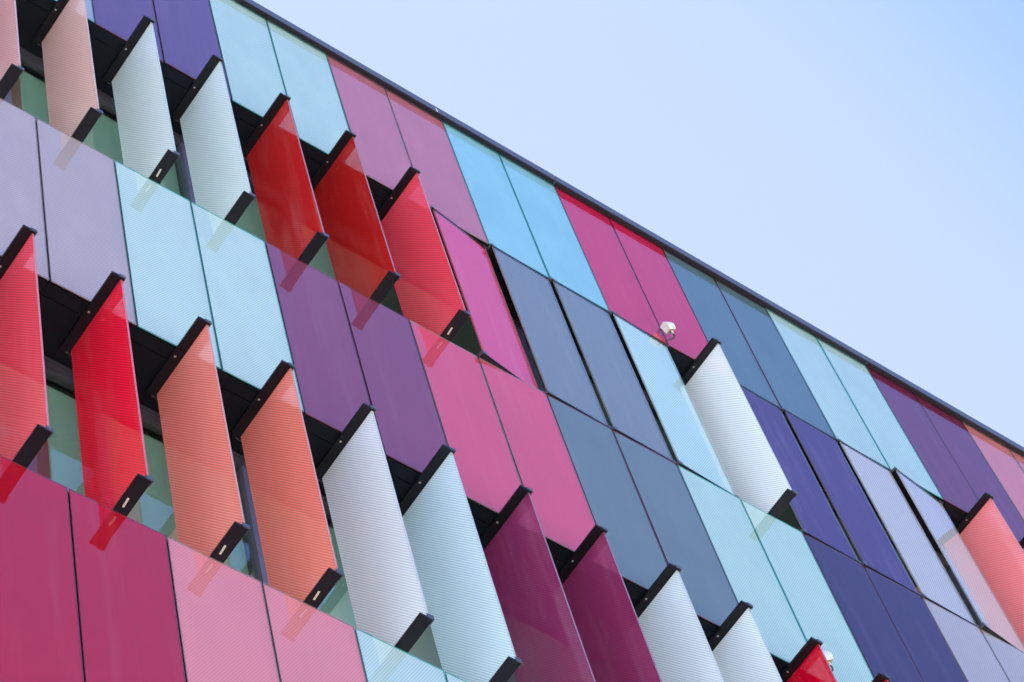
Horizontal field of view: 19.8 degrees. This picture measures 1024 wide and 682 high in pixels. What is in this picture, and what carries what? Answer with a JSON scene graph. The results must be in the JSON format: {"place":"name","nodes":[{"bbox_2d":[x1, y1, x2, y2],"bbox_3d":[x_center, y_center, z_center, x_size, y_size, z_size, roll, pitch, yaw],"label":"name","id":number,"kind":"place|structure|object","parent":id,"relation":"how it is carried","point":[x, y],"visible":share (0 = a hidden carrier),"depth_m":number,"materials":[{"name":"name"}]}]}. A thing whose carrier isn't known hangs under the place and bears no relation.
{"place":"outdoors","nodes":[
{"label":"outdoors","id":0,"kind":"place"},
{"bbox_2d":[0,0,1023,681],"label":"office building","id":1,"kind":"structure","parent":0,"point":[90,590],"depth_m":16.68,"materials":[{"name":"multicoloured glass"}]},
{"bbox_2d":[0,0,23,99],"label":"glass fin","id":2,"kind":"object","parent":1,"relation":"on","point":[11,70],"visible":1,"depth_m":16.40,"materials":[{"name":"pink glass"}]},
{"bbox_2d":[0,224,53,467],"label":"glass fin","id":3,"kind":"object","parent":1,"relation":"on","point":[26,431],"visible":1,"depth_m":13.40,"materials":[{"name":"red glass"}]},
{"bbox_2d":[32,0,102,141],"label":"glass fin","id":4,"kind":"object","parent":1,"relation":"on","point":[61,37],"visible":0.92,"depth_m":17.16,"materials":[{"name":"pink glass"}]},
{"bbox_2d":[4,46,183,194],"bbox_3d":[-2.450,-1.064,17.365,1.330,2.034,0.092,29,-71,-24],"label":"window","id":5,"kind":"structure","parent":1,"relation":"in","point":[104,137],"depth_m":17.91,"materials":[{"name":"green glass"}]},
{"bbox_2d":[59,271,153,515],"bbox_3d":[-1.901,0.320,13.655,0.076,1.986,0.502,29,-71,-24],"label":"glass fin","id":6,"kind":"object","parent":1,"relation":"on","point":[96,344],"visible":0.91,"depth_m":13.72,"materials":[{"name":"red glass"}]},
{"bbox_2d":[28,355,248,574],"bbox_3d":[-1.755,0.805,13.938,1.330,1.996,0.092,29,-71,-24],"label":"window","id":7,"kind":"structure","parent":1,"relation":"in","point":[154,509],"depth_m":14.27,"materials":[{"name":"green glass"}]},
{"bbox_2d":[102,15,179,183],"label":"glass fin","id":8,"kind":"object","parent":1,"relation":"on","point":[132,76],"visible":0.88,"depth_m":17.41,"materials":[{"name":"white glass"}]},
{"bbox_2d":[145,316,249,562],"bbox_3d":[-1.500,0.539,13.857,0.076,1.986,0.502,29,-71,-24],"label":"glass fin","id":9,"kind":"object","parent":1,"relation":"on","point":[183,387],"visible":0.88,"depth_m":13.92,"materials":[{"name":"orange glass"}]},
{"bbox_2d":[171,54,255,224],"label":"glass fin","id":10,"kind":"object","parent":1,"relation":"on","point":[202,115],"visible":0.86,"depth_m":17.60,"materials":[{"name":"white glass"}]},
{"bbox_2d":[176,139,335,278],"bbox_3d":[-1.406,-0.492,17.888,1.330,2.034,0.092,29,-71,-24],"label":"window","id":11,"kind":"structure","parent":1,"relation":"in","point":[250,221],"depth_m":18.28,"materials":[{"name":"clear glass"}]},
{"bbox_2d":[241,92,328,264],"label":"glass fin","id":12,"kind":"object","parent":1,"relation":"on","point":[272,152],"visible":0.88,"depth_m":17.79,"materials":[{"name":"red glass"}]},
{"bbox_2d":[229,360,343,607],"bbox_3d":[-1.098,0.759,14.058,0.076,1.986,0.502,29,-71,-24],"label":"glass fin","id":13,"kind":"object","parent":1,"relation":"on","point":[268,431],"visible":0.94,"depth_m":14.12,"materials":[{"name":"orange glass"}]},
{"bbox_2d":[236,462,442,669],"bbox_3d":[-0.711,1.376,14.462,1.330,1.996,0.092,29,-71,-24],"label":"window","id":14,"kind":"structure","parent":1,"relation":"in","point":[337,603],"depth_m":14.60,"materials":[{"name":"green glass"}]},
{"bbox_2d":[310,130,400,302],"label":"glass fin","id":15,"kind":"object","parent":1,"relation":"on","point":[359,253],"visible":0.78,"depth_m":17.98,"materials":[{"name":"red glass"}]},
{"bbox_2d":[315,402,434,652],"bbox_3d":[-0.696,0.979,14.259,0.076,1.986,0.502,28,-71,-24],"label":"glass fin","id":16,"kind":"object","parent":1,"relation":"on","point":[386,595],"visible":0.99,"depth_m":14.31,"materials":[{"name":"white glass"}]},
{"bbox_2d":[377,166,470,340],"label":"glass fin","id":17,"kind":"object","parent":1,"relation":"on","point":[427,292],"visible":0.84,"depth_m":18.14,"materials":[{"name":"red glass"}]},
{"bbox_2d":[399,444,522,681],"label":"glass fin","id":18,"kind":"object","parent":1,"relation":"on","point":[472,638],"visible":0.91,"depth_m":14.51,"materials":[{"name":"white glass"}]},
{"bbox_2d":[430,205,538,388],"bbox_3d":[-0.189,-0.248,18.279,0.502,2.024,0.076,36,-74,-26],"label":"wall panel","id":19,"kind":"object","parent":1,"relation":"on","point":[500,343],"visible":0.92,"depth_m":18.25,"materials":[{"name":"pink glass"}]},
{"bbox_2d":[458,288,516,326],"bbox_3d":[-0.509,-0.382,19.245,1.300,0.106,0.058,29,-71,-24],"label":"window","id":20,"kind":"structure","parent":1,"relation":"in","point":[514,321],"depth_m":19.32,"materials":[{"name":"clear glass"}]},
{"bbox_2d":[480,485,595,681],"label":"glass fin","id":21,"kind":"object","parent":1,"relation":"on","point":[542,627],"visible":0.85,"depth_m":14.86,"materials":[{"name":"glass"}]},
{"bbox_2d":[487,243,611,428],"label":"glass fin","id":22,"kind":"object","parent":1,"relation":"on","point":[561,367],"visible":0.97,"depth_m":18.45,"materials":[{"name":"blue glass"}]},
{"bbox_2d":[515,320,655,411],"bbox_3d":[0.686,0.645,18.932,1.330,2.034,0.078,29,-71,-24],"label":"window","id":23,"kind":"structure","parent":1,"relation":"in","point":[519,328],"depth_m":19.33,"materials":[{"name":"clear glass"}]},
{"bbox_2d":[558,524,661,681],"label":"glass fin","id":24,"kind":"object","parent":1,"relation":"on","point":[612,636],"visible":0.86,"depth_m":15.21,"materials":[{"name":"purple glass"}]},
{"bbox_2d":[550,277,676,463],"bbox_3d":[0.613,0.191,18.681,0.502,2.024,0.076,30,-71,-24],"label":"glass fin","id":25,"kind":"object","parent":1,"relation":"on","point":[623,397],"visible":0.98,"depth_m":18.65,"materials":[{"name":"blue glass"}]},
{"bbox_2d":[660,322,675,340],"bbox_3d":[1.056,-0.069,19.950,0.101,0.177,0.101,19,-67,-20],"label":"security camera","id":26,"kind":"object","parent":1,"relation":"attached to","point":[668,327],"visible":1,"depth_m":19.93,"materials":[{"name":"white plastic"}]},
{"bbox_2d":[610,311,739,497],"bbox_3d":[1.015,0.410,18.882,0.502,2.024,0.076,31,-72,-25],"label":"glass fin","id":27,"kind":"object","parent":1,"relation":"on","point":[682,425],"visible":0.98,"depth_m":18.85,"materials":[{"name":"blue glass"}]},
{"bbox_2d":[634,563,723,681],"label":"glass fin","id":28,"kind":"object","parent":1,"relation":"on","point":[676,638],"visible":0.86,"depth_m":15.56,"materials":[{"name":"white glass"}]},
{"bbox_2d":[681,337,797,517],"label":"glass fin","id":29,"kind":"object","parent":1,"relation":"on","point":[755,474],"visible":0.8,"depth_m":19.12,"materials":[{"name":"white glass"}]},
{"bbox_2d":[708,600,782,681],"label":"glass fin","id":30,"kind":"object","parent":1,"relation":"on","point":[738,647],"visible":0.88,"depth_m":15.91,"materials":[{"name":"white glass"}]},
{"bbox_2d":[739,384,862,564],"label":"glass fin","id":31,"kind":"object","parent":1,"relation":"on","point":[817,519],"visible":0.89,"depth_m":19.21,"materials":[{"name":"glass"}]},
{"bbox_2d":[780,637,836,681],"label":"glass fin","id":32,"kind":"object","parent":1,"relation":"on","point":[808,662],"visible":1,"depth_m":16.23,"materials":[{"name":"red glass"}]},
{"bbox_2d":[822,650,833,671],"bbox_3d":[1.752,1.804,16.516,0.101,0.177,0.101,19,-67,-20],"label":"security camera","id":33,"kind":"object","parent":1,"relation":"attached to","point":[829,656],"visible":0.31,"depth_m":16.50,"materials":[{"name":"white plastic"}]},
{"bbox_2d":[782,408,921,596],"bbox_3d":[2.219,1.069,19.486,0.502,2.024,0.076,30,-71,-24],"label":"glass fin","id":34,"kind":"object","parent":1,"relation":"on","point":[868,536],"visible":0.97,"depth_m":19.45,"materials":[{"name":"glass"}]},
{"bbox_2d":[871,672,890,681],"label":"glass fin","id":35,"kind":"object","parent":1,"relation":"attached to","point":[880,677],"visible":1,"depth_m":16.43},
{"bbox_2d":[821,488,949,570],"bbox_3d":[2.623,1.332,20.815,1.300,0.106,0.058,29,-71,-24],"label":"window","id":36,"kind":"structure","parent":1,"relation":"in","point":[941,557],"depth_m":20.84,"materials":[{"name":"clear glass"}]},
{"bbox_2d":[837,438,980,627],"bbox_3d":[2.621,1.289,19.687,0.502,2.024,0.076,30,-71,-24],"label":"glass fin","id":37,"kind":"object","parent":1,"relation":"on","point":[922,562],"visible":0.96,"depth_m":19.66,"materials":[{"name":"glass"}]},
{"bbox_2d":[891,467,1023,651],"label":"glass fin","id":38,"kind":"object","parent":1,"relation":"on","point":[982,598],"visible":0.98,"depth_m":19.88,"materials":[{"name":"glass"}]},
{"bbox_2d":[947,568,981,624],"bbox_3d":[3.818,2.358,20.502,1.330,2.034,0.078,29,-71,-24],"label":"window","id":39,"kind":"structure","parent":1,"relation":"in","point":[966,601],"depth_m":20.71,"materials":[{"name":"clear glass"}]},
{"bbox_2d":[956,492,1023,644],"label":"glass fin","id":40,"kind":"object","parent":1,"relation":"on","point":[992,544],"visible":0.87,"depth_m":20.51,"materials":[{"name":"pink glass"}]},
{"bbox_2d":[1019,537,1023,550],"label":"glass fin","id":41,"kind":"object","parent":1,"relation":"attached to","point":[1021,542],"depth_m":21.13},
{"bbox_2d":[253,0,1023,446],"label":"sky","id":42,"kind":"structure","parent":0,"point":[856,166],"materials":[{"name":"blue"}]}
]}

